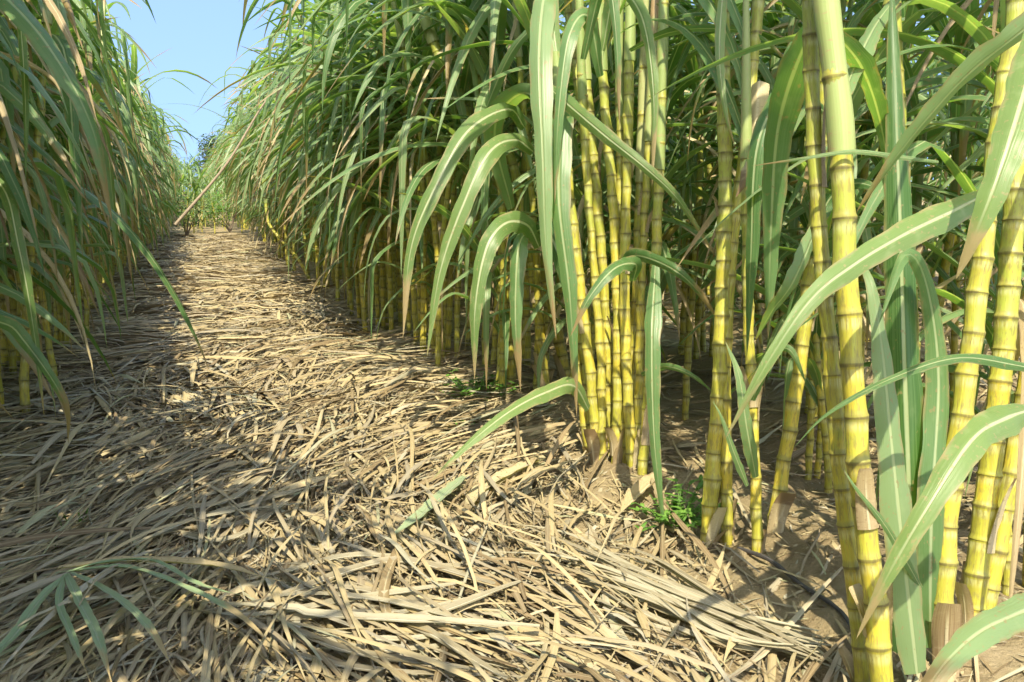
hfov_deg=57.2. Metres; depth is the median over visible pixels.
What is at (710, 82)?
sugarcane
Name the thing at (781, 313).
sugarcane
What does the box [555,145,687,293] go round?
sugarcane
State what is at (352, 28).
sugarcane
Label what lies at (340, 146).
sugarcane
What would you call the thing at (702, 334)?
sugarcane
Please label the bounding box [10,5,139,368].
sugarcane
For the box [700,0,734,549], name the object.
sugarcane
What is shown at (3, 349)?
sugarcane
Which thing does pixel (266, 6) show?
sugarcane
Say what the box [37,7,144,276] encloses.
sugarcane
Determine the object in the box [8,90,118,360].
sugarcane
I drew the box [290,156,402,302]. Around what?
sugarcane
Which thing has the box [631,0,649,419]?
sugarcane
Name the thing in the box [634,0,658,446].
sugarcane
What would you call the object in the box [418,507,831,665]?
dried cane top
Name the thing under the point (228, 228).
shrub
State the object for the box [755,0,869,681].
sugarcane
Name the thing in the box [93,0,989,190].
sky
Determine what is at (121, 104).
sugarcane
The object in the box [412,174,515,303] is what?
sugarcane
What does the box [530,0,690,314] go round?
sugarcane
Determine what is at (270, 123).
sugarcane
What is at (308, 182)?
sugarcane
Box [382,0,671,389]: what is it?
sugarcane
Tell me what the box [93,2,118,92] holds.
sugarcane
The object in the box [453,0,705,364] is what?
sugarcane
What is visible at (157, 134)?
sugarcane
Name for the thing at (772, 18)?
sugarcane
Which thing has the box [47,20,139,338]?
sugarcane
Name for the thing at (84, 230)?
sugarcane
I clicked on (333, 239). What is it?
sugarcane
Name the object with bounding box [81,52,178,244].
sugarcane
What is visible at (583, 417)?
sugarcane
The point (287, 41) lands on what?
sugarcane
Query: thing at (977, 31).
sugarcane
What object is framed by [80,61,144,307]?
sugarcane
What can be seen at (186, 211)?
dead stem
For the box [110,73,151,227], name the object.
sugarcane
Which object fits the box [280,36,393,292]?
sugarcane
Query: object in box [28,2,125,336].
sugarcane
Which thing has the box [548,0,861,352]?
sugarcane
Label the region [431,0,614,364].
sugarcane
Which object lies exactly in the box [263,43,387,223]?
sugarcane
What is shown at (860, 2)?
sugarcane
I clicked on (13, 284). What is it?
sugarcane
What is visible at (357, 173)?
sugarcane
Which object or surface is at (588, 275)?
sugarcane
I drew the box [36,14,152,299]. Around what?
sugarcane
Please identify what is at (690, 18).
sugarcane
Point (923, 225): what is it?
sugarcane
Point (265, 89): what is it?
sugarcane
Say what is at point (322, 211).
sugarcane
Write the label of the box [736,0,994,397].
sugarcane
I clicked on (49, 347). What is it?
sugarcane
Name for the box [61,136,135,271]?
sugarcane
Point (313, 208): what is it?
sugarcane
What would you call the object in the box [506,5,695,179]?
sugarcane
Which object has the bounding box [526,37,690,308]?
sugarcane
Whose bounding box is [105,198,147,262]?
sugarcane
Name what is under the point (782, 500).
sugarcane
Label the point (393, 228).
sugarcane
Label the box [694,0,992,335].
sugarcane
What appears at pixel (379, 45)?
sugarcane
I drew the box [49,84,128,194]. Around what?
sugarcane
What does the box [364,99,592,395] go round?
sugarcane
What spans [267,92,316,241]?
sugarcane
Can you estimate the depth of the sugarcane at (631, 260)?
2.53 m
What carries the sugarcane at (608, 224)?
on the ground
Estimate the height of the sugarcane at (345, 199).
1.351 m
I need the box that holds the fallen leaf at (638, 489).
[620,472,664,510]
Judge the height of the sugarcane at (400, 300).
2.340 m
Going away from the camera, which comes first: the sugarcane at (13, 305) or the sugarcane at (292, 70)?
the sugarcane at (13, 305)
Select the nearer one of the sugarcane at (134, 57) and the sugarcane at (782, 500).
the sugarcane at (782, 500)
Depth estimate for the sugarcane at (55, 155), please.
4.14 m
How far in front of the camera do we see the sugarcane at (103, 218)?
7.35 m
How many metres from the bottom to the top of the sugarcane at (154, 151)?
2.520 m
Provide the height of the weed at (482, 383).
0.163 m
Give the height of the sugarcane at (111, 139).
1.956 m
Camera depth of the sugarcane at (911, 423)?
1.77 m
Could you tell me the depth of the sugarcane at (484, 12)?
3.84 m
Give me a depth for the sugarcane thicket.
3.68 m
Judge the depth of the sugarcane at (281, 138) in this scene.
9.30 m
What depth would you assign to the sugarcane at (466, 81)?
4.04 m
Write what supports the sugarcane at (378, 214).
on the ground
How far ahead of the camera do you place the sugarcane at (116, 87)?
6.45 m
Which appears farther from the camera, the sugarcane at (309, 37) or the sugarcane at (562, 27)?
the sugarcane at (309, 37)
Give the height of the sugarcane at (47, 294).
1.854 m
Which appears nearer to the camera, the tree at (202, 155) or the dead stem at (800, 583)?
the dead stem at (800, 583)
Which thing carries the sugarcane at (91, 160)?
on the ground
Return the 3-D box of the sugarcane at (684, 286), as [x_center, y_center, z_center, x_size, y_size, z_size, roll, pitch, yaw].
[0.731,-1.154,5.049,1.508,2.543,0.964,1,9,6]
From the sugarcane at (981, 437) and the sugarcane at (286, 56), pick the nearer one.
the sugarcane at (981, 437)
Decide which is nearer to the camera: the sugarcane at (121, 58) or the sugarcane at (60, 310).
the sugarcane at (60, 310)
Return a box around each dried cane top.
[55,444,322,582]
[146,551,539,678]
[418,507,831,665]
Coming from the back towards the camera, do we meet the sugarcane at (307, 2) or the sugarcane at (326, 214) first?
the sugarcane at (307, 2)
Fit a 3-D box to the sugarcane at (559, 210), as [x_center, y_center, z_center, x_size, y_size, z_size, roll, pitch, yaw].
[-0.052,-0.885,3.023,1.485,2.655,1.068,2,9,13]
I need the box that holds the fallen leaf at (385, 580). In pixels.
[378,541,410,650]
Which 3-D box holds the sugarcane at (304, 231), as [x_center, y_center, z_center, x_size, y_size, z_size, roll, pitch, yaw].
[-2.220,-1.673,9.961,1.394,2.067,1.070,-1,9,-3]
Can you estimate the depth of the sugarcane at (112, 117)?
6.70 m
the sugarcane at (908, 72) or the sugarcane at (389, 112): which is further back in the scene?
the sugarcane at (389, 112)
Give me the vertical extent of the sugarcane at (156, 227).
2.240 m
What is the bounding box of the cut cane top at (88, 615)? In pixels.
[0,557,288,681]
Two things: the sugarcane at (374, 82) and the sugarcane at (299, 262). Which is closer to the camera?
the sugarcane at (374, 82)
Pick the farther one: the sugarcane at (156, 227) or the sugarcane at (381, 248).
the sugarcane at (156, 227)
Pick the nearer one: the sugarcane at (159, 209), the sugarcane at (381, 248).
the sugarcane at (381, 248)
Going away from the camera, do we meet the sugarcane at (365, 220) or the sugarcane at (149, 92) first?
the sugarcane at (365, 220)
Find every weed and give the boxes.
[431,363,521,400]
[444,419,474,430]
[630,474,738,530]
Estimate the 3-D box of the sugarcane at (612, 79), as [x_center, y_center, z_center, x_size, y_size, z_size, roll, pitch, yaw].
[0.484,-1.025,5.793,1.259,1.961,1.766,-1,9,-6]
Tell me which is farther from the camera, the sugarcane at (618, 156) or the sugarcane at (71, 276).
the sugarcane at (71, 276)
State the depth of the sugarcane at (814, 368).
2.84 m
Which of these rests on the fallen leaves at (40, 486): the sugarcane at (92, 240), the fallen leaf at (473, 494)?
the fallen leaf at (473, 494)
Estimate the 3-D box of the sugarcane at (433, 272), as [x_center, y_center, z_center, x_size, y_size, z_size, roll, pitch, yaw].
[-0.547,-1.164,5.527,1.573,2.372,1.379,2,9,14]
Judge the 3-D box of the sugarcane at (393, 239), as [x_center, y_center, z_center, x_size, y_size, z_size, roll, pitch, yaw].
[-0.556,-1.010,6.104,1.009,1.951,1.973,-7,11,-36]
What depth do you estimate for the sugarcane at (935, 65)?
4.08 m
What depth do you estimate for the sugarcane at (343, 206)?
5.80 m
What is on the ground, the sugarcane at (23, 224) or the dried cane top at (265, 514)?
the sugarcane at (23, 224)
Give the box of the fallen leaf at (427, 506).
[375,475,466,546]
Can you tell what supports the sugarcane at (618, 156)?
on the ground
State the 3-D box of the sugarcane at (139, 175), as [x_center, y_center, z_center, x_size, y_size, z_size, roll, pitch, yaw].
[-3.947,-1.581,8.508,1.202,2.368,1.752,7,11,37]
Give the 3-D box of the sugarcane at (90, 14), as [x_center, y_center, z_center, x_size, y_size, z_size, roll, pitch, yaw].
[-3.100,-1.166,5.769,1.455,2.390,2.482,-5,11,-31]
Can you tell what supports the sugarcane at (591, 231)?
on the ground
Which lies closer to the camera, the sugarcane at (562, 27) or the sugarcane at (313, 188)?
the sugarcane at (562, 27)
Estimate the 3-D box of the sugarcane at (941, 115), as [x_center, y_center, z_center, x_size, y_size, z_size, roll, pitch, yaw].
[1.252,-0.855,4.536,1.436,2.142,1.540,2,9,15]
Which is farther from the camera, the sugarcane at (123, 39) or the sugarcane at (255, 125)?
the sugarcane at (123, 39)
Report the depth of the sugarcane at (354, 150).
5.00 m
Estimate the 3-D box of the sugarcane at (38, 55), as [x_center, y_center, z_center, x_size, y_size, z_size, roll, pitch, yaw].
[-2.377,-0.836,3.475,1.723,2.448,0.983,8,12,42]
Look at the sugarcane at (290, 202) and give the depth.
9.21 m
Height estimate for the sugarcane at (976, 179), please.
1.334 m
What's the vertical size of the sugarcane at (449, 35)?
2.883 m
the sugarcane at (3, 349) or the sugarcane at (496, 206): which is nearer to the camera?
the sugarcane at (3, 349)
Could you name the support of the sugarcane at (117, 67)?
on the ground
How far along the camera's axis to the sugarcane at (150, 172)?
9.54 m
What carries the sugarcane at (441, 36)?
on the ground
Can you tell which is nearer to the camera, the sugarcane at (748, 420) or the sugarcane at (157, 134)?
the sugarcane at (748, 420)
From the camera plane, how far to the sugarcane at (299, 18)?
6.93 m
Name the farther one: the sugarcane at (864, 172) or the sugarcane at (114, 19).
the sugarcane at (114, 19)
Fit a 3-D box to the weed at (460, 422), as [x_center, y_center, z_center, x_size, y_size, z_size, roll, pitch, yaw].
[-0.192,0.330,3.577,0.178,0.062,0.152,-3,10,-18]
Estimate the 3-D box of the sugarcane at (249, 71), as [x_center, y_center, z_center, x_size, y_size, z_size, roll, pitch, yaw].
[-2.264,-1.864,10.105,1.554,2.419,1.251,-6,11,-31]
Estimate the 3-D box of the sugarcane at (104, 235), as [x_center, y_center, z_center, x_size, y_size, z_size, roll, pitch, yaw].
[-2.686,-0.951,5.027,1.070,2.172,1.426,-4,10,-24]
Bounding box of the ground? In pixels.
[1,197,1023,681]
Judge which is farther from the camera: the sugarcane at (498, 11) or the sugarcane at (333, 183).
the sugarcane at (333, 183)
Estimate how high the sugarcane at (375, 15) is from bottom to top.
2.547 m
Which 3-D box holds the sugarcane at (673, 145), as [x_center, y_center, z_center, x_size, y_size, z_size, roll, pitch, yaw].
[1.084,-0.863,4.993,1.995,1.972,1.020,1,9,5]
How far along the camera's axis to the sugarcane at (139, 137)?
7.89 m
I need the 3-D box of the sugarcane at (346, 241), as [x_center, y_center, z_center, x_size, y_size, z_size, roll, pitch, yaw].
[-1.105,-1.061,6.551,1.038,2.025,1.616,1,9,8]
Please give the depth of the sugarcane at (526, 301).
4.39 m
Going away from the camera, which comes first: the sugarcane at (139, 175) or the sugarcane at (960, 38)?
the sugarcane at (960, 38)
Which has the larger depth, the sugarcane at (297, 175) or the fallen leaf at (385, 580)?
the sugarcane at (297, 175)
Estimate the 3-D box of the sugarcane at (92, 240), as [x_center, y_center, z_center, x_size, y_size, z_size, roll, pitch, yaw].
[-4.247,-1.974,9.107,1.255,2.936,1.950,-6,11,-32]
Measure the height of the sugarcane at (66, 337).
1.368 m
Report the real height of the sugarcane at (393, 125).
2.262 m
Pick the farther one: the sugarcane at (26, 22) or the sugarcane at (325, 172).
the sugarcane at (325, 172)
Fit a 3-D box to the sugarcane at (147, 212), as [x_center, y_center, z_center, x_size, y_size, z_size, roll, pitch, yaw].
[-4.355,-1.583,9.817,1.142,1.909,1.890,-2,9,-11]
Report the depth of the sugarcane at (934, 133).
3.37 m
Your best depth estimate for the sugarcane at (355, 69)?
5.01 m
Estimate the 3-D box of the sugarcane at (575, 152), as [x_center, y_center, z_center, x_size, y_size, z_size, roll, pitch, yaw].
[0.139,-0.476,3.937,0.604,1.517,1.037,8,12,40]
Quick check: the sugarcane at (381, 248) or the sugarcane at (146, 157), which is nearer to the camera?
the sugarcane at (381, 248)
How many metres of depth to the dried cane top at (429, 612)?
1.91 m
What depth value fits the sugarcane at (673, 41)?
4.34 m
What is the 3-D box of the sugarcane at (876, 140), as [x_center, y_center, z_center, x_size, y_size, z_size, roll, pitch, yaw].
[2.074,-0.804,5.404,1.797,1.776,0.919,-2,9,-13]
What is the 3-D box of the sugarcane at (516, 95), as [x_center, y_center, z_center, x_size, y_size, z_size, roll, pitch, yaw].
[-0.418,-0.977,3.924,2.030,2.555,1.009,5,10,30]
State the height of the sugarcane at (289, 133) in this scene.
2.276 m
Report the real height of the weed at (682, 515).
0.144 m
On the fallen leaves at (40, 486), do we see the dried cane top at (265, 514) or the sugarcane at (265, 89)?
the dried cane top at (265, 514)
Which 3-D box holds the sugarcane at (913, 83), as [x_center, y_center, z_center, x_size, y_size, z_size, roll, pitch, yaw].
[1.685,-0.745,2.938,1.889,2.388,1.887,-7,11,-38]
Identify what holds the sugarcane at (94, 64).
on the ground
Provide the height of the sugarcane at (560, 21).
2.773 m
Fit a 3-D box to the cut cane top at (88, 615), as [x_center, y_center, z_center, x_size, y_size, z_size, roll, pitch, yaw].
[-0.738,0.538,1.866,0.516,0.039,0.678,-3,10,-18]
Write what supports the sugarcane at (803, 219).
on the ground
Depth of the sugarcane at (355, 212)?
5.89 m
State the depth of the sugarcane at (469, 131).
3.14 m
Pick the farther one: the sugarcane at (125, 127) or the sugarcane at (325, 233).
the sugarcane at (125, 127)
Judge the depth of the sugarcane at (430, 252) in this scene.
4.96 m
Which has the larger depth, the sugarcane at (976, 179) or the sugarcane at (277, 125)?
the sugarcane at (277, 125)
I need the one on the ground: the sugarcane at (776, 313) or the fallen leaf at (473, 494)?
the sugarcane at (776, 313)
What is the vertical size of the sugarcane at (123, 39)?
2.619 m
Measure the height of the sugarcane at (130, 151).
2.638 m
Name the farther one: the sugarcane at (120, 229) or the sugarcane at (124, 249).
the sugarcane at (120, 229)
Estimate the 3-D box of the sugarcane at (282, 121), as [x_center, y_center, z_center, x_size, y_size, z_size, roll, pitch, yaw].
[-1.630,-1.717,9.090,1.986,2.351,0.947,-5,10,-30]
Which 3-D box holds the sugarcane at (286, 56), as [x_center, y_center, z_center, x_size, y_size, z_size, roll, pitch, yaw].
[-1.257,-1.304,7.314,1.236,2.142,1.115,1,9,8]
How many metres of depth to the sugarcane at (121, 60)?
8.37 m
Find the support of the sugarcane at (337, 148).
on the ground
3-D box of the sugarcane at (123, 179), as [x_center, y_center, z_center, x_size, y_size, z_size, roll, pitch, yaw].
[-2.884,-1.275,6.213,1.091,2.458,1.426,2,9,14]
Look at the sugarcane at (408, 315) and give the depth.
5.45 m
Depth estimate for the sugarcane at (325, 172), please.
6.22 m
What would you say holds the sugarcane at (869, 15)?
on the ground
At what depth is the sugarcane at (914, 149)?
1.99 m
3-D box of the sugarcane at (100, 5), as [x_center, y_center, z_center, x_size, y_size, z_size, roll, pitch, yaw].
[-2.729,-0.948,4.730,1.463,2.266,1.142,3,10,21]
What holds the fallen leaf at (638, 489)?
on the ground
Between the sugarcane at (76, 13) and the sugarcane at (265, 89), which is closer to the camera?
the sugarcane at (76, 13)
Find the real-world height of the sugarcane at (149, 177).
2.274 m
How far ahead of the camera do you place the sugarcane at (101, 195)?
7.08 m
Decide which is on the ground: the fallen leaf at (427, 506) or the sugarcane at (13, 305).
the sugarcane at (13, 305)
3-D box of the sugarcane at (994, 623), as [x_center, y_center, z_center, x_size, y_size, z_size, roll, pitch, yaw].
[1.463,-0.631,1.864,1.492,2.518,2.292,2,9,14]
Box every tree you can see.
[175,156,203,180]
[191,130,223,174]
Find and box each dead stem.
[174,73,291,225]
[737,546,850,631]
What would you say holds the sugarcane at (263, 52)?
on the ground
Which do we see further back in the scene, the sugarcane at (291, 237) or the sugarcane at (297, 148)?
the sugarcane at (291, 237)
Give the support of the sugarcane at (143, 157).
on the ground
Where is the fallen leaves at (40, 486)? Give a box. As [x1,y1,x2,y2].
[0,232,1023,681]
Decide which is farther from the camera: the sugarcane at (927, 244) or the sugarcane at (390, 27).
the sugarcane at (390, 27)
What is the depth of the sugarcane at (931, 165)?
4.81 m
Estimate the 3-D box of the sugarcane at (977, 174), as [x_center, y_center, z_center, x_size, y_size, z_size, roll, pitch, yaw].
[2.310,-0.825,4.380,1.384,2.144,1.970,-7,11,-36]
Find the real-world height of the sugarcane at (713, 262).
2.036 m
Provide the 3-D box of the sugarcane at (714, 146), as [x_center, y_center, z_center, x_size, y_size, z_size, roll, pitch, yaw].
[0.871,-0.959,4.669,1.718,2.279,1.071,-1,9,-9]
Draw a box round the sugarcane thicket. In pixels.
[0,0,1023,459]
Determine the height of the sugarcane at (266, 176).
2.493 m
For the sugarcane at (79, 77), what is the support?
on the ground
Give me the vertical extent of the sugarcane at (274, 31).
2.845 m
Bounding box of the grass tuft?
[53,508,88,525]
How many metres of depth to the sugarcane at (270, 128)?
8.07 m
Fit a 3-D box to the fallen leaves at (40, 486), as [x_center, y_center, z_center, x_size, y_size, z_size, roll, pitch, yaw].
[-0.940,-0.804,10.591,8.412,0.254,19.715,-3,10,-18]
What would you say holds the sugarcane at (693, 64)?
on the ground
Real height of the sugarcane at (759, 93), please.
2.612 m
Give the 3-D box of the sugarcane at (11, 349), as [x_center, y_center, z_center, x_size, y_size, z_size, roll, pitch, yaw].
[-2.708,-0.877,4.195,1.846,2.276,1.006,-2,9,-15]
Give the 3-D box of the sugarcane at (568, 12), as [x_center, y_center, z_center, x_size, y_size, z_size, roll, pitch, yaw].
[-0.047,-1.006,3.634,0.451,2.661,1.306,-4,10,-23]
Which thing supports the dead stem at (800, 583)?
on the ground
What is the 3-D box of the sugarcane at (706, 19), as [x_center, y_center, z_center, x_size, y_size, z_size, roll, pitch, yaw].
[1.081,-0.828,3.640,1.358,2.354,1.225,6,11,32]
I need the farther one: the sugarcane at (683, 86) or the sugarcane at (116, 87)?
the sugarcane at (116, 87)
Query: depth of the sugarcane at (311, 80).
6.07 m
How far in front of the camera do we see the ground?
2.72 m
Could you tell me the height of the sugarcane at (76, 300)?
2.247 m
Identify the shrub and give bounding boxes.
[157,195,215,236]
[165,158,231,226]
[200,188,249,232]
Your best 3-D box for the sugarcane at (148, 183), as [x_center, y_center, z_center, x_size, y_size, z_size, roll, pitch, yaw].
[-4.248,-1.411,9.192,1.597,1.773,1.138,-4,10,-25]
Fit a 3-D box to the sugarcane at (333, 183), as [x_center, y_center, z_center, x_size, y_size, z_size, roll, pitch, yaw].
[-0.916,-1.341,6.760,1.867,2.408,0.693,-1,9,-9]
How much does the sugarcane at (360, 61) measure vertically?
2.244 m
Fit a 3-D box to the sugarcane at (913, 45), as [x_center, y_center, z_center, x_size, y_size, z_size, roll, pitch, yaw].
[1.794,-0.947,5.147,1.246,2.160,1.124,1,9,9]
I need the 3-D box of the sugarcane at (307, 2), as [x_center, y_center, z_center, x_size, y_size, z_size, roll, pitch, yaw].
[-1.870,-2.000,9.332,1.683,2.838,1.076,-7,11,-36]
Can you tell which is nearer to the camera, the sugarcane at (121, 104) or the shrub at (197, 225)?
the sugarcane at (121, 104)
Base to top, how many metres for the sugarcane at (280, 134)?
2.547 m
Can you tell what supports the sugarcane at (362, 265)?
on the ground
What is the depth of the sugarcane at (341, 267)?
8.99 m
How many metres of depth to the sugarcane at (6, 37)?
2.98 m
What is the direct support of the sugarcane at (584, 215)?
on the ground
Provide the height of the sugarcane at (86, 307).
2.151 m
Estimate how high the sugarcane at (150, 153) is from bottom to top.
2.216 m
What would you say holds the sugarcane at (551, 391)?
on the ground
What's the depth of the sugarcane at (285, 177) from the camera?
8.88 m
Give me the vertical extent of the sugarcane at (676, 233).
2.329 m
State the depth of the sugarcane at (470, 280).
5.18 m
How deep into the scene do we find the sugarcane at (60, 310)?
5.45 m
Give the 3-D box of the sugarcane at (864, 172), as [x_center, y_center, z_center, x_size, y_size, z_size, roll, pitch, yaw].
[1.352,-0.822,3.673,1.863,2.354,1.860,-2,9,-12]
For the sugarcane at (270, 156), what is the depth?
7.63 m
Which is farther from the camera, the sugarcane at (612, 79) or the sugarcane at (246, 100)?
the sugarcane at (246, 100)
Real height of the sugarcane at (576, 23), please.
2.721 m
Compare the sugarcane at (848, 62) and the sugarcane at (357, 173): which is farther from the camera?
the sugarcane at (357, 173)
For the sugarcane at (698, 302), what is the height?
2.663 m
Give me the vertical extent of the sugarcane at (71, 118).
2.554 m
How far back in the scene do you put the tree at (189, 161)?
110.43 m
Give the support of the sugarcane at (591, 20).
on the ground
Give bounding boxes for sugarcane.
[0,0,88,213]
[0,0,112,439]
[0,0,135,352]
[0,0,209,408]
[0,8,125,213]
[0,10,101,210]
[0,25,49,149]
[0,40,131,353]
[0,49,128,365]
[0,134,18,370]
[0,165,132,374]
[4,0,111,252]
[6,2,118,418]
[7,29,131,363]
[7,87,123,375]
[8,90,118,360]
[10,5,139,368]
[13,7,138,253]
[14,0,156,243]
[16,144,97,282]
[28,0,117,85]
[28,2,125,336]
[32,19,142,315]
[33,133,127,343]
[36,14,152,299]
[36,157,122,303]
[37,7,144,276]
[42,27,136,332]
[42,72,141,297]
[42,110,117,275]
[44,14,141,253]
[45,4,115,344]
[45,127,152,318]
[46,16,120,328]
[47,6,135,272]
[47,17,154,309]
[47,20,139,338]
[47,102,124,307]
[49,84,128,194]
[50,48,140,343]
[51,43,154,312]
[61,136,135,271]
[67,36,141,271]
[69,151,133,305]
[70,66,174,298]
[74,35,151,306]
[74,46,140,231]
[74,58,137,288]
[78,0,148,215]
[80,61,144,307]
[80,82,188,292]
[81,1,149,298]
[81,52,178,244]
[81,70,156,242]
[82,0,134,216]
[83,0,105,340]
[90,165,156,285]
[91,145,144,278]
[92,70,156,303]
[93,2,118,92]
[93,62,152,222]
[94,0,148,205]
[94,1,143,212]
[94,44,175,261]
[94,58,152,235]
[95,57,143,201]
[97,186,162,282]
[98,114,160,262]
[100,54,153,240]
[100,137,156,267]
[102,78,164,282]
[103,101,162,271]
[105,106,151,261]
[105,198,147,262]
[109,48,161,277]
[109,74,143,124]
[109,124,179,278]
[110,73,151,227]
[111,37,154,157]
[112,146,159,217]
[113,29,155,193]
[116,76,152,177]
[129,135,166,201]
[133,129,156,210]
[143,146,157,211]
[159,103,312,282]
[197,1,481,334]
[215,6,333,287]
[225,84,308,272]
[228,0,367,335]
[228,13,329,288]
[231,54,335,285]
[232,48,309,274]
[233,39,353,287]
[234,59,315,263]
[235,26,334,199]
[236,0,339,301]
[236,0,353,318]
[236,1,315,168]
[236,31,351,275]
[237,0,379,309]
[239,16,342,278]
[239,45,332,279]
[241,40,307,213]
[241,42,335,270]
[242,39,314,222]
[245,3,474,290]
[246,60,341,234]
[246,69,360,325]
[247,19,399,302]
[247,23,379,327]
[247,37,367,240]
[249,0,507,335]
[250,164,326,286]
[251,15,354,279]
[251,47,354,276]
[254,0,388,329]
[254,0,515,326]
[254,8,412,301]
[254,13,396,312]
[255,1,395,312]
[255,5,370,246]
[256,99,302,234]
[257,40,349,306]
[259,0,578,232]
[260,26,378,271]
[262,80,327,225]
[262,109,367,268]
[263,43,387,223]
[263,172,341,242]
[264,3,377,248]
[266,0,397,307]
[266,2,399,333]
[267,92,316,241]
[269,19,388,330]
[269,129,368,301]
[273,0,447,344]
[274,0,385,323]
[274,16,334,209]
[275,0,520,359]
[278,0,741,379]
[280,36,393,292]
[282,176,342,273]
[283,0,432,245]
[284,16,396,302]
[285,0,584,363]
[286,0,497,336]
[287,56,396,328]
[288,0,461,345]
[288,0,516,293]
[288,3,564,333]
[290,0,489,364]
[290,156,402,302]
[291,46,398,316]
[291,191,454,262]
[292,112,450,353]
[293,184,378,281]
[294,0,532,391]
[297,26,507,329]
[298,43,396,309]
[299,7,507,331]
[301,0,561,225]
[306,0,486,357]
[306,0,614,367]
[310,0,361,317]
[314,4,511,354]
[315,5,534,240]
[318,42,498,291]
[322,0,480,356]
[322,0,681,386]
[327,26,457,306]
[329,0,765,310]
[330,0,697,365]
[338,0,535,372]
[340,170,412,266]
[353,18,774,400]
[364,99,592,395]
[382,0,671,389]
[386,24,533,345]
[403,12,561,391]
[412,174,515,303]
[413,0,569,379]
[424,97,666,395]
[430,0,589,481]
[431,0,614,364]
[444,3,783,387]
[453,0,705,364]
[457,48,511,251]
[481,37,562,308]
[502,95,717,390]
[506,0,859,358]
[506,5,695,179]
[513,20,740,221]
[515,73,694,314]
[515,121,633,347]
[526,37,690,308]
[529,0,713,464]
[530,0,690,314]
[532,3,679,296]
[533,4,696,277]
[535,2,680,263]
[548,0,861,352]
[554,0,658,463]
[554,102,587,447]
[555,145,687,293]
[559,0,805,553]
[559,1,688,354]
[560,34,801,351]
[564,0,612,383]
[570,0,714,537]
[571,0,620,459]
[571,1,751,287]
[573,0,872,479]
[574,1,761,354]
[575,0,607,459]
[576,6,741,329]
[607,0,625,463]
[609,0,946,358]
[611,0,774,356]
[618,1,782,467]
[624,0,998,323]
[624,2,1023,347]
[630,2,993,367]
[630,36,762,364]
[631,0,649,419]
[633,0,994,412]
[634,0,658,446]
[635,16,885,371]
[636,0,999,400]
[646,0,948,419]
[650,1,1002,421]
[651,0,1023,586]
[652,97,997,478]
[662,31,948,422]
[663,1,949,372]
[664,8,998,492]
[667,6,787,371]
[676,0,870,401]
[692,0,1023,640]
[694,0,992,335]
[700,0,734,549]
[718,0,796,546]
[726,0,1023,662]
[732,0,999,289]
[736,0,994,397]
[745,54,872,533]
[750,0,933,156]
[754,0,938,681]
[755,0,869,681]
[787,116,1006,440]
[793,0,999,73]
[795,159,1023,638]
[801,53,985,284]
[842,0,948,674]
[846,0,997,310]
[911,15,1023,294]
[921,33,1023,681]
[930,17,994,145]
[932,140,1023,286]
[979,1,999,26]
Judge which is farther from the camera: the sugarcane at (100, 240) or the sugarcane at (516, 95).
the sugarcane at (100, 240)
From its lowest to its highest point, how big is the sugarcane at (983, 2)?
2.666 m
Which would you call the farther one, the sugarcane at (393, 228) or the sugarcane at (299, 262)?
the sugarcane at (299, 262)
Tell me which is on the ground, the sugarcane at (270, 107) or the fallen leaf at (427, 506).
the sugarcane at (270, 107)
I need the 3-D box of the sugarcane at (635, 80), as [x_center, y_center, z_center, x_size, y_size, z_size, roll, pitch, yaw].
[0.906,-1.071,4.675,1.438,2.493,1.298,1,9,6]
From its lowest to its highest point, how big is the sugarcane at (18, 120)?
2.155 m
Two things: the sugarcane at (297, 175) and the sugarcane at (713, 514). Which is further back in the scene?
the sugarcane at (297, 175)
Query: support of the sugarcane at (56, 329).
on the ground
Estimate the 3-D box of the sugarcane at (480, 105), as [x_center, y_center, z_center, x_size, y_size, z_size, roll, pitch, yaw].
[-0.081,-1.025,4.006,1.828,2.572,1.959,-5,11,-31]
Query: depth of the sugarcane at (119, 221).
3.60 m
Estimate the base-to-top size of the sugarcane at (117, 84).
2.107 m
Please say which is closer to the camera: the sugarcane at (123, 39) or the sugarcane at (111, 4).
the sugarcane at (111, 4)
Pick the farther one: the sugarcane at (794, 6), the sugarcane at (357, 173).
the sugarcane at (357, 173)
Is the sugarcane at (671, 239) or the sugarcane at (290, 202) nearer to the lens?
the sugarcane at (671, 239)
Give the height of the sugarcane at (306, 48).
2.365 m
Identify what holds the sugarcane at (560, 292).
on the ground
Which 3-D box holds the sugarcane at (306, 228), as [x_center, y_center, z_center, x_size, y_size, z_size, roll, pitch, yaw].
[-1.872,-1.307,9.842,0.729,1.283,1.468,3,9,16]
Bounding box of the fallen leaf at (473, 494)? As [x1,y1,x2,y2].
[460,455,548,530]
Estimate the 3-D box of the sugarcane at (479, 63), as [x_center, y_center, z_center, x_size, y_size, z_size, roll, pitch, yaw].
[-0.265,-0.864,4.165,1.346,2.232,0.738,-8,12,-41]
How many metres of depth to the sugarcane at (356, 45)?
4.89 m
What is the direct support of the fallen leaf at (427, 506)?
on the fallen leaves at (40, 486)
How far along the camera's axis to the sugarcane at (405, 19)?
4.26 m
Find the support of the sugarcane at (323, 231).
on the ground
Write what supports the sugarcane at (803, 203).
on the ground
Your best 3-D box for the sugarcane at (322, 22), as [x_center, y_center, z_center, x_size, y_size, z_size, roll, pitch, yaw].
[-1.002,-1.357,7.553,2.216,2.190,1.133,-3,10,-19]
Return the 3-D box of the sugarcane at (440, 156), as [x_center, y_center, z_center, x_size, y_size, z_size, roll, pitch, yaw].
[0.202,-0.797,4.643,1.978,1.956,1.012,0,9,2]
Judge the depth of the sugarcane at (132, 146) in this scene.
6.27 m
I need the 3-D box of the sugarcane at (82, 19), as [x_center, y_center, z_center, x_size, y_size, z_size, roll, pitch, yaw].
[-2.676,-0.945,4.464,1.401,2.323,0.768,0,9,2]
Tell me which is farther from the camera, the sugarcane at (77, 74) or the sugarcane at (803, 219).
the sugarcane at (77, 74)

